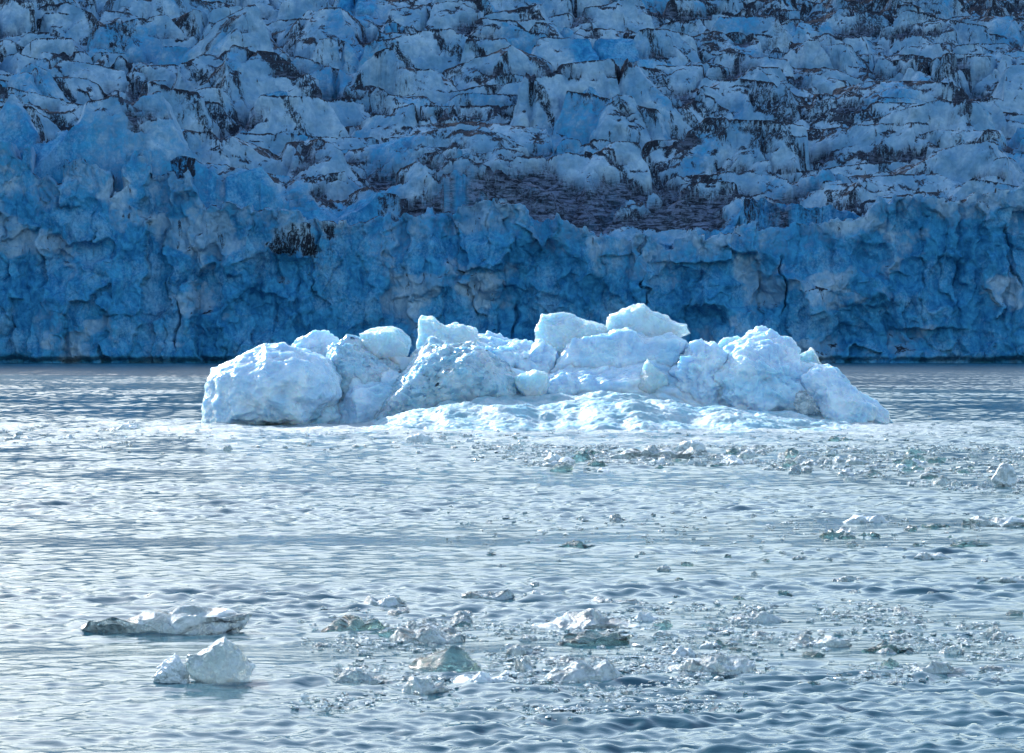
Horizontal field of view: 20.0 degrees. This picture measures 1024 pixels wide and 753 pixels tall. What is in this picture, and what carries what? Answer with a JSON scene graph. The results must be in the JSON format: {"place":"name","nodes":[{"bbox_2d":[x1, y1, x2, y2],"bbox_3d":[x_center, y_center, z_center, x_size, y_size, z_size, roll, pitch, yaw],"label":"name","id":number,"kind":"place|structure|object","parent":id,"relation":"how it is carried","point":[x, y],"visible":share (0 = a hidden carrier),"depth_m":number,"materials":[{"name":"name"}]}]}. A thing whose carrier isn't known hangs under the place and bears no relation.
{"place":"outdoors","nodes":[
{"label":"outdoors","id":0,"kind":"place"},
{"bbox_2d":[0,0,1023,362],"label":"glacier","id":1,"kind":"object","parent":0,"point":[228,180],"visible":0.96,"depth_m":528.87,"materials":[{"name":"blue ice"}]},
{"bbox_2d":[0,363,1023,752],"bbox_3d":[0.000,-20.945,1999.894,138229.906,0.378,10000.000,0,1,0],"label":"water","id":2,"kind":"structure","parent":0,"point":[276,539],"depth_m":51.01,"materials":[{"name":"blue liquid"}]},
{"bbox_2d":[97,422,140,430],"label":"ice chunk","id":3,"kind":"object","parent":2,"relation":"on","point":[130,425],"visible":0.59,"depth_m":127.26,"materials":[{"name":"white ice"}]},
{"bbox_2d":[79,605,252,635],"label":"ice slab","id":4,"kind":"structure","parent":2,"relation":"on","point":[196,620],"depth_m":39.66,"materials":[{"name":"white ice"}]},
{"bbox_2d":[153,654,189,683],"bbox_3d":[-3.990,3.478,34.059,0.435,0.460,0.269,0,1,0],"label":"ice chunk","id":5,"kind":"object","parent":2,"relation":"on","point":[171,669],"visible":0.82,"depth_m":33.95,"materials":[{"name":"white ice"}]},
{"bbox_2d":[185,636,255,682],"bbox_3d":[-3.424,3.409,34.101,0.824,0.714,0.411,0,1,-12],"label":"ice chunk","id":6,"kind":"object","parent":2,"relation":"on","point":[222,659],"visible":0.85,"depth_m":33.95,"materials":[{"name":"white ice"}]},
{"bbox_2d":[342,614,362,621],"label":"brash ice","id":7,"kind":"structure","parent":2,"relation":"on","point":[349,617],"depth_m":41.48,"materials":[{"name":"ice"}]},
{"bbox_2d":[321,617,387,631],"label":"ice chunk","id":8,"kind":"object","parent":2,"relation":"on","point":[340,624],"visible":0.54,"depth_m":39.98,"materials":[{"name":"teal ice"}]},
{"bbox_2d":[336,668,384,683],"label":"ice chunk","id":9,"kind":"object","parent":2,"relation":"on","point":[351,675],"visible":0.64,"depth_m":34.10,"materials":[{"name":"white ice"}]},
{"bbox_2d":[362,594,406,606],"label":"ice chunk","id":10,"kind":"object","parent":2,"relation":"on","point":[391,600],"visible":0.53,"depth_m":43.75,"materials":[{"name":"white ice"}]},
{"bbox_2d":[377,628,396,636],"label":"brash ice","id":11,"kind":"structure","parent":2,"relation":"on","point":[389,632],"depth_m":39.26,"materials":[{"name":"teal ice"}]},
{"bbox_2d":[387,609,405,614],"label":"brash ice","id":12,"kind":"structure","parent":2,"relation":"on","point":[393,612],"depth_m":42.34,"materials":[{"name":"ice"}]},
{"bbox_2d":[397,607,408,612],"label":"brash ice","id":13,"kind":"structure","parent":2,"relation":"on","point":[406,609],"depth_m":42.75,"materials":[{"name":"ice"}]},
{"bbox_2d":[404,620,416,626],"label":"brash ice","id":14,"kind":"structure","parent":2,"relation":"on","point":[410,623],"depth_m":40.51,"materials":[{"name":"ice"}]},
{"bbox_2d":[406,433,432,441],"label":"ice chunk","id":15,"kind":"object","parent":2,"relation":"on","point":[420,437],"visible":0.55,"depth_m":115.35,"materials":[{"name":"white ice"}]},
{"bbox_2d":[389,625,465,643],"bbox_3d":[-1.121,3.552,38.571,1.052,0.462,0.662,0,1,0],"label":"ice chunk","id":16,"kind":"object","parent":2,"relation":"on","point":[429,633],"visible":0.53,"depth_m":38.40,"materials":[{"name":"white ice"}]},
{"bbox_2d":[402,675,455,693],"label":"ice chunk","id":17,"kind":"object","parent":2,"relation":"on","point":[424,685],"visible":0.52,"depth_m":33.07,"materials":[{"name":"white ice"}]},
{"bbox_2d":[422,618,436,622],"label":"brash ice","id":18,"kind":"structure","parent":2,"relation":"on","point":[428,620],"depth_m":40.99,"materials":[{"name":"ice"}]},
{"bbox_2d":[408,645,481,671],"bbox_3d":[-0.820,3.488,35.249,0.907,0.448,0.647,0,1,0],"label":"ice chunk","id":19,"kind":"object","parent":2,"relation":"on","point":[455,658],"visible":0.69,"depth_m":35.13,"materials":[{"name":"teal"}]},
{"bbox_2d":[441,627,456,633],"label":"brash ice","id":20,"kind":"structure","parent":2,"relation":"on","point":[452,630],"depth_m":39.61,"materials":[{"name":"ice"}]},
{"bbox_2d":[450,621,469,626],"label":"ice chunk","id":21,"kind":"object","parent":2,"relation":"on","point":[461,623],"visible":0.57,"depth_m":40.66,"materials":[{"name":"teal"}]},
{"bbox_2d":[450,614,473,623],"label":"brash ice","id":22,"kind":"structure","parent":2,"relation":"on","point":[456,619],"depth_m":41.05,"materials":[{"name":"white ice"}]},
{"bbox_2d":[453,610,472,615],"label":"brash ice","id":23,"kind":"structure","parent":2,"relation":"on","point":[467,612],"depth_m":42.24,"materials":[{"name":"ice"}]},
{"bbox_2d":[453,671,507,682],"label":"ice chunk","id":24,"kind":"object","parent":2,"relation":"on","point":[480,676],"visible":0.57,"depth_m":33.77,"materials":[{"name":"white ice"}]},
{"bbox_2d":[461,589,514,599],"bbox_3d":[-0.351,3.448,45.319,0.872,0.288,0.595,0,1,0],"label":"ice slab","id":25,"kind":"object","parent":2,"relation":"on","point":[504,594],"depth_m":45.12,"materials":[{"name":"white ice"}]},
{"bbox_2d":[500,670,514,677],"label":"brash ice","id":26,"kind":"structure","parent":2,"relation":"on","point":[505,673],"depth_m":34.62,"materials":[{"name":"ice"}]},
{"bbox_2d":[0,415,1023,719],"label":"brash slush","id":27,"kind":"object","parent":2,"relation":"on","point":[656,661],"visible":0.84,"depth_m":39.26,"materials":[{"name":"grey ice"}]},
{"bbox_2d":[506,643,533,655],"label":"brash ice","id":28,"kind":"structure","parent":2,"relation":"on","point":[519,649],"depth_m":36.88,"materials":[{"name":"white ice"}]},
{"bbox_2d":[515,656,533,670],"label":"brash ice","id":29,"kind":"structure","parent":2,"relation":"on","point":[522,663],"depth_m":35.27,"materials":[{"name":"white ice"}]},
{"bbox_2d":[519,634,536,640],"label":"brash ice","id":30,"kind":"structure","parent":2,"relation":"on","point":[525,637],"depth_m":38.67,"materials":[{"name":"white ice"}]},
{"bbox_2d":[523,590,553,595],"bbox_3d":[0.490,3.476,45.509,0.790,0.263,0.471,0,1,0],"label":"ice slab","id":31,"kind":"object","parent":2,"relation":"on","point":[535,592],"depth_m":45.44,"materials":[{"name":"white"}]},
{"bbox_2d":[201,303,893,435],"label":"iceberg","id":32,"kind":"object","parent":2,"relation":"on","point":[638,366],"visible":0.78,"depth_m":139.13,"materials":[{"name":"white ice"}]},
{"bbox_2d":[541,461,558,466],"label":"brash ice","id":33,"kind":"structure","parent":2,"relation":"on","point":[551,464],"depth_m":91.99,"materials":[{"name":"ice"}]},
{"bbox_2d":[544,452,562,461],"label":"brash ice","id":34,"kind":"structure","parent":2,"relation":"on","point":[552,457],"depth_m":95.60,"materials":[{"name":"white ice"}]},
{"bbox_2d":[555,662,566,666],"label":"brash ice","id":35,"kind":"structure","parent":2,"relation":"on","point":[558,664],"depth_m":35.56,"materials":[{"name":"ice"}]},
{"bbox_2d":[550,463,572,470],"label":"brash ice","id":36,"kind":"structure","parent":2,"relation":"on","point":[562,467],"depth_m":88.75,"materials":[{"name":"teal ice"}]},
{"bbox_2d":[560,656,574,661],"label":"brash ice","id":37,"kind":"structure","parent":2,"relation":"on","point":[567,658],"depth_m":36.08,"materials":[{"name":"ice"}]},
{"bbox_2d":[559,540,594,547],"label":"ice chunk","id":38,"kind":"object","parent":2,"relation":"on","point":[573,543],"visible":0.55,"depth_m":56.39,"materials":[{"name":"teal"}]},
{"bbox_2d":[572,450,591,460],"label":"brash ice","id":39,"kind":"structure","parent":2,"relation":"on","point":[578,456],"depth_m":96.45,"materials":[{"name":"teal ice"}]},
{"bbox_2d":[545,659,621,683],"bbox_3d":[0.901,3.593,34.191,1.098,0.518,0.672,0,1,0],"label":"ice chunk","id":40,"kind":"object","parent":2,"relation":"on","point":[579,671],"visible":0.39,"depth_m":33.98,"materials":[{"name":"white ice"}]},
{"bbox_2d":[531,608,640,628],"bbox_3d":[1.023,3.490,40.597,1.553,0.522,0.890,0,1,0],"label":"ice chunk","id":41,"kind":"object","parent":2,"relation":"on","point":[590,618],"visible":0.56,"depth_m":40.47,"materials":[{"name":"white ice"}]},
{"bbox_2d":[556,629,632,645],"bbox_3d":[0.992,3.527,38.388,1.115,0.336,0.731,0,1,-25],"label":"ice chunk","id":42,"kind":"object","parent":2,"relation":"on","point":[589,637],"visible":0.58,"depth_m":38.21,"materials":[{"name":"teal ice"}]},
{"bbox_2d":[587,459,605,466],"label":"brash ice","id":43,"kind":"structure","parent":2,"relation":"on","point":[594,462],"depth_m":92.30,"materials":[{"name":"teal ice"}]},
{"bbox_2d":[609,514,621,521],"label":"brash ice","id":44,"kind":"structure","parent":2,"relation":"on","point":[616,518],"depth_m":64.41,"materials":[{"name":"white ice"}]},
{"bbox_2d":[590,596,648,604],"bbox_3d":[1.591,3.506,44.413,1.050,0.288,0.690,0,1,0],"label":"ice slab","id":45,"kind":"object","parent":2,"relation":"on","point":[610,600],"depth_m":44.24,"materials":[{"name":"white ice"}]},
{"bbox_2d":[633,611,657,621],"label":"brash ice","id":46,"kind":"structure","parent":2,"relation":"on","point":[644,616],"depth_m":41.40,"materials":[{"name":"white ice"}]},
{"bbox_2d":[606,444,693,457],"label":"ice slab","id":47,"kind":"structure","parent":2,"relation":"on","point":[653,450],"depth_m":98.65,"materials":[{"name":"white ice"}]},
{"bbox_2d":[652,458,665,463],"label":"ice chunk","id":48,"kind":"object","parent":2,"relation":"on","point":[658,461],"visible":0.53,"depth_m":93.43,"materials":[{"name":"white"}]},
{"bbox_2d":[652,620,672,626],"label":"brash ice","id":49,"kind":"structure","parent":2,"relation":"on","point":[665,623],"depth_m":40.70,"materials":[{"name":"blue ice"}]},
{"bbox_2d":[657,565,670,570],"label":"brash ice","id":50,"kind":"structure","parent":2,"relation":"on","point":[663,568],"depth_m":50.43,"materials":[{"name":"ice"}]},
{"bbox_2d":[659,454,670,459],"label":"brash ice","id":51,"kind":"structure","parent":2,"relation":"on","point":[665,456],"depth_m":97.34,"materials":[{"name":"ice"}]},
{"bbox_2d":[652,630,678,637],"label":"brash ice","id":52,"kind":"structure","parent":2,"relation":"on","point":[661,633],"depth_m":39.14,"materials":[{"name":"white ice"}]},
{"bbox_2d":[671,445,684,451],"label":"brash ice","id":53,"kind":"structure","parent":2,"relation":"on","point":[677,448],"depth_m":104.01,"materials":[{"name":"ice"}]},
{"bbox_2d":[671,645,695,656],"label":"brash ice","id":54,"kind":"structure","parent":2,"relation":"on","point":[681,650],"depth_m":36.76,"materials":[{"name":"white ice"}]},
{"bbox_2d":[681,561,693,565],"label":"brash ice","id":55,"kind":"structure","parent":2,"relation":"on","point":[685,563],"depth_m":51.60,"materials":[{"name":"ice"}]},
{"bbox_2d":[679,440,705,450],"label":"ice block","id":56,"kind":"object","parent":2,"relation":"on","point":[697,445],"depth_m":103.94,"materials":[{"name":"white ice"}]},
{"bbox_2d":[694,460,706,465],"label":"brash ice","id":57,"kind":"structure","parent":2,"relation":"on","point":[699,462],"depth_m":92.28,"materials":[{"name":"ice"}]},
{"bbox_2d":[699,641,717,647],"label":"brash ice","id":58,"kind":"structure","parent":2,"relation":"on","point":[707,644],"depth_m":37.78,"materials":[{"name":"ice"}]},
{"bbox_2d":[667,654,756,674],"bbox_3d":[2.418,3.619,35.098,1.169,0.547,0.707,0,1,0],"label":"ice chunk","id":59,"kind":"object","parent":2,"relation":"on","point":[721,663],"visible":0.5,"depth_m":34.95,"materials":[{"name":"white ice"}]},
{"bbox_2d":[714,639,726,646],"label":"brash ice","id":60,"kind":"structure","parent":2,"relation":"on","point":[720,642],"depth_m":37.91,"materials":[{"name":"ice"}]},
{"bbox_2d":[721,455,743,461],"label":"brash ice","id":61,"kind":"structure","parent":2,"relation":"on","point":[729,457],"depth_m":95.31,"materials":[{"name":"ice"}]},
{"bbox_2d":[726,448,739,453],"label":"brash ice","id":62,"kind":"structure","parent":2,"relation":"on","point":[732,451],"depth_m":101.89,"materials":[{"name":"ice"}]},
{"bbox_2d":[730,460,743,464],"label":"ice chunk","id":63,"kind":"object","parent":2,"relation":"on","point":[737,462],"visible":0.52,"depth_m":93.49,"materials":[{"name":"white"}]},
{"bbox_2d":[730,624,751,627],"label":"brash ice","id":64,"kind":"structure","parent":2,"relation":"on","point":[744,625],"depth_m":40.39,"materials":[{"name":"ice"}]},
{"bbox_2d":[736,450,757,456],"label":"brash ice","id":65,"kind":"structure","parent":2,"relation":"on","point":[748,453],"depth_m":99.56,"materials":[{"name":"white ice"}]},
{"bbox_2d":[752,630,766,635],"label":"brash ice","id":66,"kind":"structure","parent":2,"relation":"on","point":[759,633],"depth_m":39.28,"materials":[{"name":"ice"}]},
{"bbox_2d":[728,611,792,622],"bbox_3d":[3.562,3.493,41.519,0.948,0.293,0.630,0,1,0],"label":"ice slab","id":67,"kind":"object","parent":2,"relation":"on","point":[762,617],"depth_m":41.32,"materials":[{"name":"white ice"}]},
{"bbox_2d":[777,590,792,595],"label":"brash ice","id":68,"kind":"structure","parent":2,"relation":"on","point":[786,592],"depth_m":45.56,"materials":[{"name":"ice"}]},
{"bbox_2d":[782,460,795,465],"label":"brash ice","id":69,"kind":"structure","parent":2,"relation":"on","point":[789,463],"depth_m":91.74,"materials":[{"name":"ice"}]},
{"bbox_2d":[784,448,798,457],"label":"brash ice","id":70,"kind":"structure","parent":2,"relation":"on","point":[790,452],"depth_m":99.18,"materials":[{"name":"ice"}]},
{"bbox_2d":[789,464,802,473],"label":"brash ice","id":71,"kind":"structure","parent":2,"relation":"on","point":[795,469],"depth_m":87.36,"materials":[{"name":"white ice"}]},
{"bbox_2d":[793,453,807,461],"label":"brash ice","id":72,"kind":"structure","parent":2,"relation":"on","point":[800,457],"depth_m":94.50,"materials":[{"name":"ice"}]},
{"bbox_2d":[789,634,813,643],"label":"brash ice","id":73,"kind":"structure","parent":2,"relation":"on","point":[803,638],"depth_m":38.26,"materials":[{"name":"white ice"}]},
{"bbox_2d":[801,650,824,656],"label":"brash ice","id":74,"kind":"structure","parent":2,"relation":"on","point":[812,653],"depth_m":36.73,"materials":[{"name":"grey ice"}]},
{"bbox_2d":[809,635,851,646],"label":"ice chunk","id":75,"kind":"object","parent":2,"relation":"on","point":[828,640],"visible":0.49,"depth_m":37.95,"materials":[{"name":"white ice"}]},
{"bbox_2d":[823,449,839,454],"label":"brash ice","id":76,"kind":"structure","parent":2,"relation":"on","point":[834,452],"depth_m":100.91,"materials":[{"name":"ice"}]},
{"bbox_2d":[819,528,849,536],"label":"ice chunk","id":77,"kind":"object","parent":2,"relation":"on","point":[832,533],"visible":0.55,"depth_m":59.11,"materials":[{"name":"teal"}]},
{"bbox_2d":[828,436,852,440],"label":"ice chunk","id":78,"kind":"object","parent":2,"relation":"on","point":[833,438],"visible":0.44,"depth_m":115.34,"materials":[{"name":"teal"}]},
{"bbox_2d":[837,471,854,475],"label":"brash ice","id":79,"kind":"structure","parent":2,"relation":"on","point":[846,473],"depth_m":86.10,"materials":[{"name":"ice"}]},
{"bbox_2d":[839,534,855,538],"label":"brash ice","id":80,"kind":"structure","parent":2,"relation":"on","point":[847,536],"depth_m":58.73,"materials":[{"name":"ice"}]},
{"bbox_2d":[831,575,866,581],"bbox_3d":[5.633,3.416,48.487,0.689,0.203,0.441,0,1,0],"label":"ice slab","id":81,"kind":"object","parent":2,"relation":"on","point":[847,578],"depth_m":48.35,"materials":[{"name":"white ice"}]},
{"bbox_2d":[845,457,868,464],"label":"brash ice","id":82,"kind":"structure","parent":2,"relation":"on","point":[856,461],"depth_m":93.51,"materials":[{"name":"white ice"}]},
{"bbox_2d":[844,514,889,522],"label":"ice chunk","id":83,"kind":"object","parent":2,"relation":"on","point":[864,519],"visible":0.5,"depth_m":63.78,"materials":[{"name":"white ice"}]},
{"bbox_2d":[858,531,880,536],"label":"ice chunk","id":84,"kind":"object","parent":2,"relation":"on","point":[871,533],"visible":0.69,"depth_m":59.14,"materials":[{"name":"teal"}]},
{"bbox_2d":[875,647,895,653],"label":"brash ice","id":85,"kind":"structure","parent":2,"relation":"on","point":[888,650],"depth_m":37.07,"materials":[{"name":"white ice"}]},
{"bbox_2d":[862,641,912,652],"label":"ice chunk","id":86,"kind":"object","parent":2,"relation":"on","point":[882,644],"visible":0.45,"depth_m":37.27,"materials":[{"name":"teal"}]},
{"bbox_2d":[880,658,898,667],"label":"brash ice","id":87,"kind":"structure","parent":2,"relation":"on","point":[891,662],"depth_m":35.45,"materials":[{"name":"ice"}]},
{"bbox_2d":[893,606,911,614],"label":"brash ice","id":88,"kind":"structure","parent":2,"relation":"on","point":[904,610],"depth_m":42.52,"materials":[{"name":"ice"}]},
{"bbox_2d":[899,457,916,464],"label":"brash ice","id":89,"kind":"structure","parent":2,"relation":"on","point":[906,461],"depth_m":92.66,"materials":[{"name":"teal ice"}]},
{"bbox_2d":[905,448,925,453],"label":"brash ice","id":90,"kind":"structure","parent":2,"relation":"on","point":[913,450],"depth_m":102.35,"materials":[{"name":"white ice"}]},
{"bbox_2d":[906,454,924,459],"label":"brash ice","id":91,"kind":"structure","parent":2,"relation":"on","point":[918,456],"depth_m":96.79,"materials":[{"name":"ice"}]},
{"bbox_2d":[920,473,938,477],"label":"brash ice","id":92,"kind":"structure","parent":2,"relation":"on","point":[927,475],"depth_m":84.36,"materials":[{"name":"ice"}]},
{"bbox_2d":[914,552,950,559],"bbox_3d":[7.651,3.349,53.364,0.824,0.278,0.591,0,1,0],"label":"ice slab","id":93,"kind":"object","parent":2,"relation":"on","point":[927,556],"depth_m":53.16,"materials":[{"name":"white ice"}]},
{"bbox_2d":[925,467,939,471],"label":"brash ice","id":94,"kind":"structure","parent":2,"relation":"on","point":[928,469],"depth_m":88.44,"materials":[{"name":"ice"}]},
{"bbox_2d":[925,458,944,462],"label":"brash ice","id":95,"kind":"structure","parent":2,"relation":"on","point":[934,460],"depth_m":95.00,"materials":[{"name":"ice"}]},
{"bbox_2d":[920,523,950,526],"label":"ice chunk","id":96,"kind":"object","parent":2,"relation":"on","point":[933,525],"visible":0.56,"depth_m":62.10,"materials":[{"name":"teal"}]},
{"bbox_2d":[915,661,967,674],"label":"ice chunk","id":97,"kind":"object","parent":2,"relation":"on","point":[937,667],"visible":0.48,"depth_m":34.96,"materials":[{"name":"white ice"}]},
{"bbox_2d":[933,475,950,483],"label":"brash ice","id":98,"kind":"structure","parent":2,"relation":"on","point":[942,479],"depth_m":80.66,"materials":[{"name":"white ice"}]},
{"bbox_2d":[937,645,963,653],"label":"ice chunk","id":99,"kind":"object","parent":2,"relation":"on","point":[953,649],"visible":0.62,"depth_m":37.01,"materials":[{"name":"white ice"}]},
{"bbox_2d":[951,480,963,485],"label":"brash ice","id":100,"kind":"structure","parent":2,"relation":"on","point":[957,483],"depth_m":79.84,"materials":[{"name":"ice"}]},
{"bbox_2d":[950,540,991,546],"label":"ice chunk","id":101,"kind":"object","parent":2,"relation":"on","point":[976,543],"visible":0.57,"depth_m":56.48,"materials":[{"name":"teal"}]},
{"bbox_2d":[967,451,978,457],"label":"brash ice","id":102,"kind":"structure","parent":2,"relation":"on","point":[971,454],"depth_m":98.91,"materials":[{"name":"ice"}]},
{"bbox_2d":[979,666,1003,671],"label":"brash ice","id":103,"kind":"structure","parent":2,"relation":"on","point":[991,668],"depth_m":35.26,"materials":[{"name":"ice"}]},
{"bbox_2d":[982,625,1000,635],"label":"brash ice","id":104,"kind":"structure","parent":2,"relation":"on","point":[992,630],"depth_m":39.22,"materials":[{"name":"white ice"}]},
{"bbox_2d":[960,516,1023,525],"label":"ice slab","id":105,"kind":"object","parent":2,"relation":"on","point":[997,521],"depth_m":62.68,"materials":[{"name":"white ice"}]},
{"bbox_2d":[986,465,997,471],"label":"brash ice","id":106,"kind":"structure","parent":2,"relation":"on","point":[993,468],"depth_m":88.42,"materials":[{"name":"ice"}]},
{"bbox_2d":[976,576,1023,581],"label":"ice slab","id":107,"kind":"object","parent":2,"relation":"on","point":[1004,579],"depth_m":48.02,"materials":[{"name":"white ice"}]},
{"bbox_2d":[991,463,1016,486],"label":"ice block","id":108,"kind":"object","parent":2,"relation":"on","point":[1005,475],"depth_m":79.36,"materials":[{"name":"white ice"}]},
{"bbox_2d":[992,631,1015,639],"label":"brash ice","id":109,"kind":"structure","parent":2,"relation":"on","point":[997,635],"depth_m":38.86,"materials":[{"name":"white ice"}]},
{"bbox_2d":[1006,610,1023,615],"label":"brash ice","id":110,"kind":"structure","parent":2,"relation":"on","point":[1013,612],"depth_m":42.35,"materials":[{"name":"ice"}]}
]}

